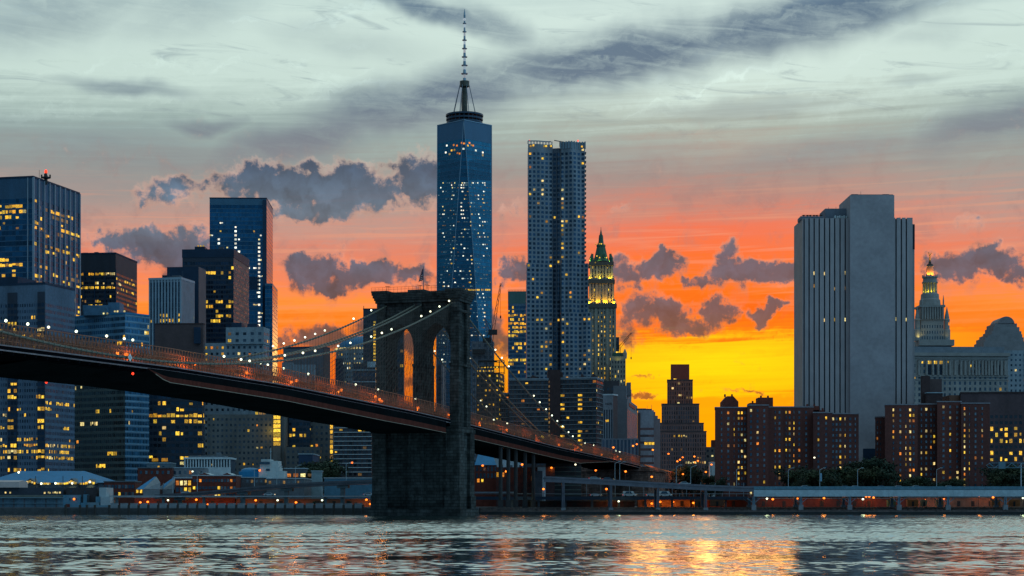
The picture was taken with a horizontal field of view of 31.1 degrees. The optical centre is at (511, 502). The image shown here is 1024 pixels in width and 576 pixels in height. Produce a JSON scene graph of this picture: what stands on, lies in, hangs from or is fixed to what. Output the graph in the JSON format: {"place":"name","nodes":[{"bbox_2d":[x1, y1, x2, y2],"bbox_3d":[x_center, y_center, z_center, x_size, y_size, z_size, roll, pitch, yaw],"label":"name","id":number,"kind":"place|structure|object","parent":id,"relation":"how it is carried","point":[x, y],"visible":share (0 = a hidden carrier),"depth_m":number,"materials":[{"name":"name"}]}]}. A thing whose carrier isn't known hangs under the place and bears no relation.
{"place":"outdoors","nodes":[
{"label":"outdoors","id":0,"kind":"place"},
{"bbox_2d":[0,277,74,476],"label":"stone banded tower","id":1,"kind":"structure","parent":0,"point":[37,425],"depth_m":1005.15,"materials":[{"name":"blue glass"}]},
{"bbox_2d":[1,316,69,470],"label":"other windows","id":2,"kind":"structure","parent":1,"relation":"in","point":[61,458],"depth_m":1004.57,"materials":[{"name":"yellow glass"}]},
{"bbox_2d":[0,169,80,315],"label":"steel office tower","id":3,"kind":"structure","parent":0,"point":[40,229],"depth_m":1393.00,"materials":[{"name":"blue"}]},
{"bbox_2d":[81,252,136,315],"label":"black office block","id":4,"kind":"structure","parent":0,"point":[107,277],"depth_m":1519.27,"materials":[{"name":"glass"}]},
{"bbox_2d":[75,302,149,480],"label":"teal corner tower","id":5,"kind":"structure","parent":0,"point":[111,434],"depth_m":1059.39,"materials":[{"name":"grey"}]},
{"bbox_2d":[103,481,141,504],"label":"brick warehouse","id":6,"kind":"structure","parent":0,"point":[124,487],"depth_m":815.00,"materials":[{"name":"brown"}]},
{"bbox_2d":[137,467,173,489],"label":"brick warehouse","id":7,"kind":"structure","parent":0,"point":[164,475],"depth_m":900.00,"materials":[{"name":"red brick"}]},
{"bbox_2d":[160,477,174,495],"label":"gabled house","id":8,"kind":"structure","parent":0,"point":[170,484],"depth_m":814.43,"materials":[{"name":"concrete"}]},
{"bbox_2d":[148,275,194,354],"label":"silver finned block","id":9,"kind":"structure","parent":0,"point":[172,299],"depth_m":1253.06,"materials":[{"name":"metal"}]},
{"bbox_2d":[174,477,191,494],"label":"brick house","id":10,"kind":"structure","parent":0,"point":[182,484],"depth_m":812.00,"materials":[{"name":"red brick"}]},
{"bbox_2d":[162,267,205,342],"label":"dark slab block","id":11,"kind":"structure","parent":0,"point":[197,275],"depth_m":1291.70,"materials":[{"name":"black concrete"}]},
{"bbox_2d":[0,508,370,514],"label":"quay wall","id":12,"kind":"structure","parent":0,"point":[101,511],"depth_m":748.50,"materials":[{"name":"concrete"}]},
{"bbox_2d":[182,244,248,342],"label":"black grid tower","id":13,"kind":"structure","parent":0,"point":[227,287],"depth_m":1340.85,"materials":[{"name":"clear glass"}]},
{"bbox_2d":[205,323,269,455],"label":"pale grey block","id":14,"kind":"structure","parent":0,"point":[242,340],"depth_m":1152.24,"materials":[{"name":"grey concrete"}]},
{"bbox_2d":[209,197,277,382],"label":"tall glass tower","id":15,"kind":"structure","parent":0,"point":[243,226],"depth_m":1849.19,"materials":[{"name":"blue glass"}]},
{"bbox_2d":[283,346,327,389],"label":"grey blank block","id":16,"kind":"structure","parent":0,"point":[292,364],"depth_m":1061.03,"materials":[{"name":"grey concrete"}]},
{"bbox_2d":[299,454,319,467],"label":"block","id":17,"kind":"structure","parent":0,"point":[307,458],"depth_m":905.00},
{"bbox_2d":[0,506,636,508],"bbox_3d":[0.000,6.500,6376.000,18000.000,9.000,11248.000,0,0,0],"label":"ground","id":18,"kind":"structure","parent":0,"point":[103,507],"depth_m":752.00,"materials":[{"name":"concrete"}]},
{"bbox_2d":[0,488,65,506],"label":"pier shed","id":19,"kind":"structure","parent":18,"relation":"on","point":[31,497],"depth_m":772.00,"materials":[{"name":"metal"}]},
{"bbox_2d":[0,480,27,487],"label":"marquee","id":20,"kind":"object","parent":19,"relation":"on","point":[13,484],"visible":1,"depth_m":776.17,"materials":[{"name":"fabric"}]},
{"bbox_2d":[0,471,113,487],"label":"market hall","id":21,"kind":"structure","parent":18,"relation":"on","point":[59,479],"depth_m":865.07,"materials":[{"name":"blue"}]},
{"bbox_2d":[63,488,115,506],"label":"ferry sheds","id":22,"kind":"object","parent":18,"relation":"on","point":[84,497],"visible":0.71,"depth_m":774.00,"materials":[{"name":"grey metal"}]},
{"bbox_2d":[136,477,166,494],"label":"building","id":23,"kind":"structure","parent":18,"relation":"on","point":[150,484],"depth_m":808.31,"materials":[{"name":"metal"}]},
{"bbox_2d":[146,462,175,466],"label":"grey depot","id":24,"kind":"structure","parent":18,"relation":"on","point":[159,464],"depth_m":930.00,"materials":[{"name":"blue paint"}]},
{"bbox_2d":[149,394,204,466],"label":"dark riverside offices","id":25,"kind":"structure","parent":18,"relation":"on","point":[176,430],"depth_m":1080.59,"materials":[{"name":"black glass"}]},
{"bbox_2d":[154,323,204,367],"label":"brown windowless block","id":26,"kind":"structure","parent":18,"relation":"on","point":[190,337],"depth_m":1135.99,"materials":[{"name":"concrete"}]},
{"bbox_2d":[134,497,236,504],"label":"brick depot","id":27,"kind":"structure","parent":18,"relation":"on","point":[217,500],"depth_m":800.00,"materials":[{"name":"brick"}]},
{"bbox_2d":[174,467,208,489],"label":"grey depot","id":28,"kind":"structure","parent":18,"relation":"on","point":[183,472],"depth_m":905.00,"materials":[{"name":"concrete"}]},
{"bbox_2d":[183,453,235,474],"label":"white colonnade hall","id":29,"kind":"structure","parent":18,"relation":"on","point":[218,464],"depth_m":925.00,"materials":[{"name":"paint"}]},
{"bbox_2d":[192,473,241,497],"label":"brick row","id":30,"kind":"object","parent":18,"relation":"on","point":[208,481],"visible":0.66,"depth_m":812.00,"materials":[{"name":"red brick"}]},
{"bbox_2d":[109,495,370,504],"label":"quay viaduct","id":31,"kind":"object","parent":18,"relation":"on","point":[243,499],"visible":0.59,"depth_m":779.00,"materials":[{"name":"concrete"}]},
{"bbox_2d":[207,414,288,474],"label":"tan flats","id":32,"kind":"structure","parent":18,"relation":"on","point":[247,440],"depth_m":990.29,"materials":[{"name":"grey concrete"}]},
{"bbox_2d":[241,477,271,497],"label":"block","id":33,"kind":"structure","parent":18,"relation":"on","point":[249,481],"depth_m":826.00,"materials":[{"name":"concrete"}]},
{"bbox_2d":[239,448,286,477],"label":"white stepped building","id":34,"kind":"structure","parent":18,"relation":"on","point":[269,467],"depth_m":850.60,"materials":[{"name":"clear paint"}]},
{"bbox_2d":[155,480,371,504],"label":"rising ramp","id":35,"kind":"structure","parent":18,"relation":"on","point":[286,489],"depth_m":786.00,"materials":[{"name":"grey concrete"}]},
{"bbox_2d":[266,478,311,497],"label":"block","id":36,"kind":"structure","parent":18,"relation":"on","point":[303,491],"depth_m":824.00,"materials":[{"name":"blue paint"}]},
{"bbox_2d":[284,468,310,477],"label":"block","id":37,"kind":"structure","parent":18,"relation":"on","point":[301,472],"depth_m":862.00,"materials":[{"name":"concrete"}]},
{"bbox_2d":[289,418,310,446],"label":"dark glass offices","id":38,"kind":"structure","parent":18,"relation":"on","point":[299,433],"depth_m":1005.10,"materials":[{"name":"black glass"}]},
{"bbox_2d":[235,498,370,506],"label":"brick depot","id":39,"kind":"structure","parent":18,"relation":"on","point":[307,500],"depth_m":801.00,"materials":[{"name":"brick"}]},
{"bbox_2d":[286,447,321,467],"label":"dark low flats","id":40,"kind":"structure","parent":18,"relation":"on","point":[292,457],"depth_m":985.46,"materials":[{"name":"grey concrete"}]},
{"bbox_2d":[311,471,323,497],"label":"block","id":41,"kind":"structure","parent":18,"relation":"on","point":[316,476],"depth_m":860.00,"materials":[{"name":"grey paint"}]},
{"bbox_2d":[311,422,333,463],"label":"dark column block","id":42,"kind":"structure","parent":18,"relation":"on","point":[322,435],"depth_m":1012.09,"materials":[{"name":"grey concrete"}]},
{"bbox_2d":[318,467,340,493],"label":"broadleaf tree","id":43,"kind":"object","parent":18,"relation":"on","point":[332,473],"visible":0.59,"depth_m":867.55,"materials":[{"name":"green plant"}]},
{"bbox_2d":[316,461,351,476],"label":"broadleaf tree","id":44,"kind":"object","parent":18,"relation":"on","point":[332,466],"visible":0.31,"depth_m":881.15,"materials":[{"name":"green plant"}]},
{"bbox_2d":[324,477,371,497],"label":"block","id":45,"kind":"structure","parent":18,"relation":"on","point":[356,490],"depth_m":822.00,"materials":[{"name":"blue paint"}]},
{"bbox_2d":[0,284,703,515],"bbox_3d":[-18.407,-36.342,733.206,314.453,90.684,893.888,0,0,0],"label":"suspension bridge","id":46,"kind":"structure","parent":18,"relation":"on","point":[423,461],"depth_m":677.89,"materials":[{"name":"stone"}]},
{"bbox_2d":[334,426,371,476],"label":"white balcony flats","id":47,"kind":"structure","parent":18,"relation":"on","point":[354,446],"depth_m":965.90,"materials":[{"name":"paint"}]},
{"bbox_2d":[352,362,376,402],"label":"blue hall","id":48,"kind":"structure","parent":18,"relation":"on","point":[371,374],"depth_m":1010.17,"materials":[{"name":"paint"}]},
{"bbox_2d":[437,9,491,411],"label":"spire tower","id":49,"kind":"structure","parent":18,"relation":"on","point":[464,197],"depth_m":1979.07,"materials":[{"name":"blue glass"}]},
{"bbox_2d":[438,182,490,361],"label":"other windows","id":50,"kind":"structure","parent":49,"relation":"in","point":[447,182],"depth_m":1974.07,"materials":[{"name":"yellow"}]},
{"bbox_2d":[471,341,493,461],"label":"building","id":51,"kind":"structure","parent":18,"relation":"on","point":[477,353],"depth_m":1330.60,"materials":[{"name":"concrete"}]},
{"bbox_2d":[474,455,496,506],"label":"glass roofed brickhouse","id":52,"kind":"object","parent":18,"relation":"on","point":[487,483],"visible":0.91,"depth_m":860.00,"materials":[{"name":"red brick"}]},
{"bbox_2d":[476,360,504,458],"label":"construction block","id":53,"kind":"structure","parent":18,"relation":"on","point":[498,383],"depth_m":1151.03,"materials":[{"name":"metal"}]},
{"bbox_2d":[483,283,501,369],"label":"tower crane","id":54,"kind":"object","parent":18,"relation":"on","point":[490,338],"visible":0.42,"depth_m":1319.82,"materials":[{"name":"metal"}]},
{"bbox_2d":[508,290,525,392],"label":"green topped office","id":55,"kind":"structure","parent":18,"relation":"on","point":[517,332],"depth_m":1500.30,"materials":[{"name":"glass"}]},
{"bbox_2d":[496,467,554,506],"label":"brown quay block","id":56,"kind":"structure","parent":18,"relation":"on","point":[550,489],"depth_m":840.00,"materials":[{"name":"brick"}]},
{"bbox_2d":[535,467,545,500],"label":"stepped white annex","id":57,"kind":"object","parent":18,"relation":"on","point":[540,483],"visible":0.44,"depth_m":829.00,"materials":[{"name":"paint"}]},
{"bbox_2d":[501,370,603,466],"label":"building","id":58,"kind":"structure","parent":18,"relation":"on","point":[573,406],"depth_m":1150.36,"materials":[{"name":"concrete"}]},
{"bbox_2d":[546,463,580,500],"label":"building","id":59,"kind":"structure","parent":18,"relation":"on","point":[567,470],"depth_m":850.00,"materials":[{"name":"grey"}]},
{"bbox_2d":[528,501,634,506],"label":"brick depot","id":60,"kind":"structure","parent":18,"relation":"on","point":[583,504],"depth_m":793.00,"materials":[{"name":"brick"}]},
{"bbox_2d":[603,394,617,437],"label":"piered block","id":61,"kind":"structure","parent":18,"relation":"on","point":[610,415],"depth_m":1081.68,"materials":[{"name":"white paint"}]},
{"bbox_2d":[603,381,619,393],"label":"brown back block","id":62,"kind":"structure","parent":18,"relation":"on","point":[608,387],"depth_m":1310.48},
{"bbox_2d":[475,482,756,506],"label":"service viaduct","id":63,"kind":"object","parent":18,"relation":"on","point":[645,499],"visible":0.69,"depth_m":786.00,"materials":[{"name":"concrete"}]},
{"bbox_2d":[602,438,637,464],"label":"grey podium","id":64,"kind":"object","parent":18,"relation":"on","point":[622,445],"visible":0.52,"depth_m":1050.32,"materials":[{"name":"grey concrete"}]},
{"bbox_2d":[613,382,636,437],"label":"tall grey block","id":65,"kind":"structure","parent":18,"relation":"on","point":[627,419],"depth_m":1182.59,"materials":[{"name":"grey concrete"}]},
{"bbox_2d":[636,405,659,467],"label":"pale banded block","id":66,"kind":"structure","parent":18,"relation":"on","point":[648,428],"depth_m":1100.19,"materials":[{"name":"grey concrete"}]},
{"bbox_2d":[637,500,689,506],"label":"brick depot","id":67,"kind":"structure","parent":18,"relation":"on","point":[676,503],"depth_m":791.00,"materials":[{"name":"brick"}]},
{"bbox_2d":[670,463,704,496],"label":"broadleaf tree","id":68,"kind":"object","parent":18,"relation":"on","point":[685,470],"visible":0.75,"depth_m":1011.81,"materials":[{"name":"green plant"}]},
{"bbox_2d":[674,466,705,496],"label":"broadleaf tree","id":69,"kind":"object","parent":18,"relation":"on","point":[696,475],"visible":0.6,"depth_m":1010.56,"materials":[{"name":"green plant"}]},
{"bbox_2d":[697,474,714,496],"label":"broadleaf tree","id":70,"kind":"object","parent":18,"relation":"on","point":[707,479],"visible":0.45,"depth_m":927.92,"materials":[{"name":"green plant"}]},
{"bbox_2d":[706,440,714,496],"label":"grey houses","id":71,"kind":"structure","parent":18,"relation":"on","point":[710,459],"depth_m":1050.09,"materials":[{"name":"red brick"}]},
{"bbox_2d":[707,475,729,496],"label":"broadleaf tree","id":72,"kind":"object","parent":18,"relation":"on","point":[720,482],"visible":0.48,"depth_m":870.02,"materials":[{"name":"green plant"}]},
{"bbox_2d":[690,500,747,506],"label":"brick depot","id":73,"kind":"structure","parent":18,"relation":"on","point":[737,503],"depth_m":793.00,"materials":[{"name":"brick"}]},
{"bbox_2d":[715,394,783,504],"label":"brick flats","id":74,"kind":"structure","parent":18,"relation":"on","point":[749,438],"depth_m":880.00,"materials":[{"name":"brown brick"}]},
{"bbox_2d":[721,411,775,484],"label":"other windows","id":75,"kind":"structure","parent":74,"relation":"in","point":[721,411],"depth_m":879.84,"materials":[{"name":"yellow glass"}]},
{"bbox_2d":[543,476,1023,510],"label":"elevated highway","id":76,"kind":"structure","parent":18,"relation":"on","point":[898,492],"depth_m":761.70,"materials":[{"name":"concrete"}]},
{"bbox_2d":[986,462,1023,485],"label":"sign gantry","id":77,"kind":"object","parent":76,"relation":"on","point":[1001,465],"visible":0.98,"depth_m":773.31,"materials":[{"name":"grey metal"}]},
{"bbox_2d":[771,467,814,497],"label":"broadleaf tree","id":78,"kind":"object","parent":18,"relation":"on","point":[780,472],"visible":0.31,"depth_m":834.35,"materials":[{"name":"green plant"}]},
{"bbox_2d":[785,468,810,484],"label":"broadleaf tree","id":79,"kind":"object","parent":18,"relation":"on","point":[792,475],"visible":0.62,"depth_m":823.07,"materials":[{"name":"green plant"}]},
{"bbox_2d":[806,469,832,497],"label":"broadleaf tree","id":80,"kind":"object","parent":18,"relation":"on","point":[813,476],"visible":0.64,"depth_m":826.13,"materials":[{"name":"green plant"}]},
{"bbox_2d":[783,404,858,497],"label":"brick flats","id":81,"kind":"structure","parent":18,"relation":"on","point":[826,440],"depth_m":885.00,"materials":[{"name":"brown brick"}]},
{"bbox_2d":[818,476,840,497],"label":"broadleaf tree","id":82,"kind":"object","parent":18,"relation":"on","point":[831,480],"visible":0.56,"depth_m":813.14,"materials":[{"name":"green plant"}]},
{"bbox_2d":[756,498,906,506],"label":"brick depot","id":83,"kind":"structure","parent":18,"relation":"on","point":[828,502],"depth_m":800.00,"materials":[{"name":"brick"}]},
{"bbox_2d":[827,466,852,497],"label":"broadleaf tree","id":84,"kind":"object","parent":18,"relation":"on","point":[842,474],"visible":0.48,"depth_m":838.97,"materials":[{"name":"green plant"}]},
{"bbox_2d":[794,194,914,497],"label":"pale windowless slab","id":85,"kind":"structure","parent":18,"relation":"on","point":[854,303],"depth_m":979.80,"materials":[{"name":"grey concrete"}]},
{"bbox_2d":[842,468,875,497],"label":"broadleaf tree","id":86,"kind":"object","parent":18,"relation":"on","point":[864,476],"visible":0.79,"depth_m":827.39,"materials":[{"name":"green plant"}]},
{"bbox_2d":[863,449,874,497],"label":"dark block","id":87,"kind":"structure","parent":18,"relation":"on","point":[868,453],"depth_m":930.07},
{"bbox_2d":[855,466,884,497],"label":"broadleaf tree","id":88,"kind":"object","parent":18,"relation":"on","point":[873,471],"visible":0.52,"depth_m":833.10,"materials":[{"name":"green plant"}]},
{"bbox_2d":[858,457,900,497],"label":"broadleaf tree","id":89,"kind":"object","parent":18,"relation":"on","point":[868,461],"visible":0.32,"depth_m":850.07,"materials":[{"name":"green plant"}]},
{"bbox_2d":[868,469,898,497],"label":"broadleaf tree","id":90,"kind":"object","parent":18,"relation":"on","point":[883,475],"visible":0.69,"depth_m":828.12,"materials":[{"name":"green plant"}]},
{"bbox_2d":[863,457,904,497],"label":"broadleaf tree","id":91,"kind":"object","parent":18,"relation":"on","point":[886,467],"visible":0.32,"depth_m":849.53,"materials":[{"name":"green plant"}]},
{"bbox_2d":[875,401,989,497],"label":"brick flats","id":92,"kind":"structure","parent":18,"relation":"on","point":[950,439],"depth_m":880.00,"materials":[{"name":"brown brick"}]},
{"bbox_2d":[877,407,982,485],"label":"other windows","id":93,"kind":"structure","parent":92,"relation":"in","point":[969,407],"depth_m":883.93,"materials":[{"name":"yellow glass"}]},
{"bbox_2d":[904,497,1023,506],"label":"brick depot","id":94,"kind":"structure","parent":18,"relation":"on","point":[966,502],"depth_m":800.00,"materials":[{"name":"brick"}]},
{"bbox_2d":[943,392,1023,485],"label":"brown office block","id":95,"kind":"structure","parent":18,"relation":"on","point":[1007,427],"depth_m":960.00,"materials":[{"name":"brick"}]},
{"bbox_2d":[978,466,1009,485],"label":"broadleaf tree","id":96,"kind":"object","parent":18,"relation":"on","point":[991,471],"visible":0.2,"depth_m":849.84,"materials":[{"name":"green plant"}]},
{"bbox_2d":[983,471,1013,485],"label":"broadleaf tree","id":97,"kind":"object","parent":18,"relation":"on","point":[999,479],"visible":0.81,"depth_m":827.82,"materials":[{"name":"green plant"}]},
{"bbox_2d":[974,316,1023,391],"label":"arched roof block","id":98,"kind":"structure","parent":18,"relation":"on","point":[1005,333],"depth_m":1380.00,"materials":[{"name":"beige stone"}]},
{"bbox_2d":[1002,474,1023,485],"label":"broadleaf tree","id":99,"kind":"object","parent":18,"relation":"on","point":[1015,481],"visible":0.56,"depth_m":827.50,"materials":[{"name":"green plant"}]},
{"bbox_2d":[334,336,362,396],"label":"domed office block","id":100,"kind":"structure","parent":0,"point":[351,357],"depth_m":1678.64,"materials":[{"name":"grey"}]},
{"bbox_2d":[363,306,404,402],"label":"dark blue slab","id":101,"kind":"structure","parent":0,"point":[366,311],"depth_m":1500.40,"materials":[{"name":"metal"}]},
{"bbox_2d":[437,364,445,411],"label":"striped slab","id":102,"kind":"structure","parent":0,"point":[438,386],"depth_m":1401.51,"materials":[{"name":"grey"}]},
{"bbox_2d":[0,515,1023,575],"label":"river water","id":103,"kind":"structure","parent":0,"point":[523,545],"depth_m":213.06,"materials":[{"name":"grey liquid"}]},
{"bbox_2d":[479,512,1023,514],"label":"quay wall","id":104,"kind":"structure","parent":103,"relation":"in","point":[751,513],"depth_m":748.50,"materials":[{"name":"black concrete"}]},
{"bbox_2d":[0,0,1023,446],"label":"sky","id":105,"kind":"structure","parent":0,"point":[708,128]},
{"bbox_2d":[526,140,590,377],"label":"rippled steel tower","id":106,"kind":"structure","parent":0,"point":[556,275],"depth_m":1331.84,"materials":[{"name":"grey metal"}]},
{"bbox_2d":[588,230,626,385],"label":"floodlit crown tower","id":107,"kind":"structure","parent":0,"point":[608,362],"depth_m":1600.00,"materials":[{"name":"beige stone"}]},
{"bbox_2d":[660,364,706,478],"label":"stepped brown tower","id":108,"kind":"structure","parent":0,"point":[682,433],"depth_m":1506.23,"materials":[{"name":"grey"}]},
{"bbox_2d":[479,507,1023,511],"bbox_3d":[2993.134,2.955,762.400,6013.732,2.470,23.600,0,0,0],"label":"earth bank","id":109,"kind":"structure","parent":0,"point":[744,509],"depth_m":762.98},
{"bbox_2d":[921,376,942,402],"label":"dark tank tower","id":110,"kind":"structure","parent":0,"point":[931,391],"depth_m":930.00,"materials":[{"name":"brick"}]},
{"bbox_2d":[915,252,1009,403],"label":"tiered civic tower","id":111,"kind":"structure","parent":0,"point":[957,370],"depth_m":1269.14,"materials":[{"name":"stone"}]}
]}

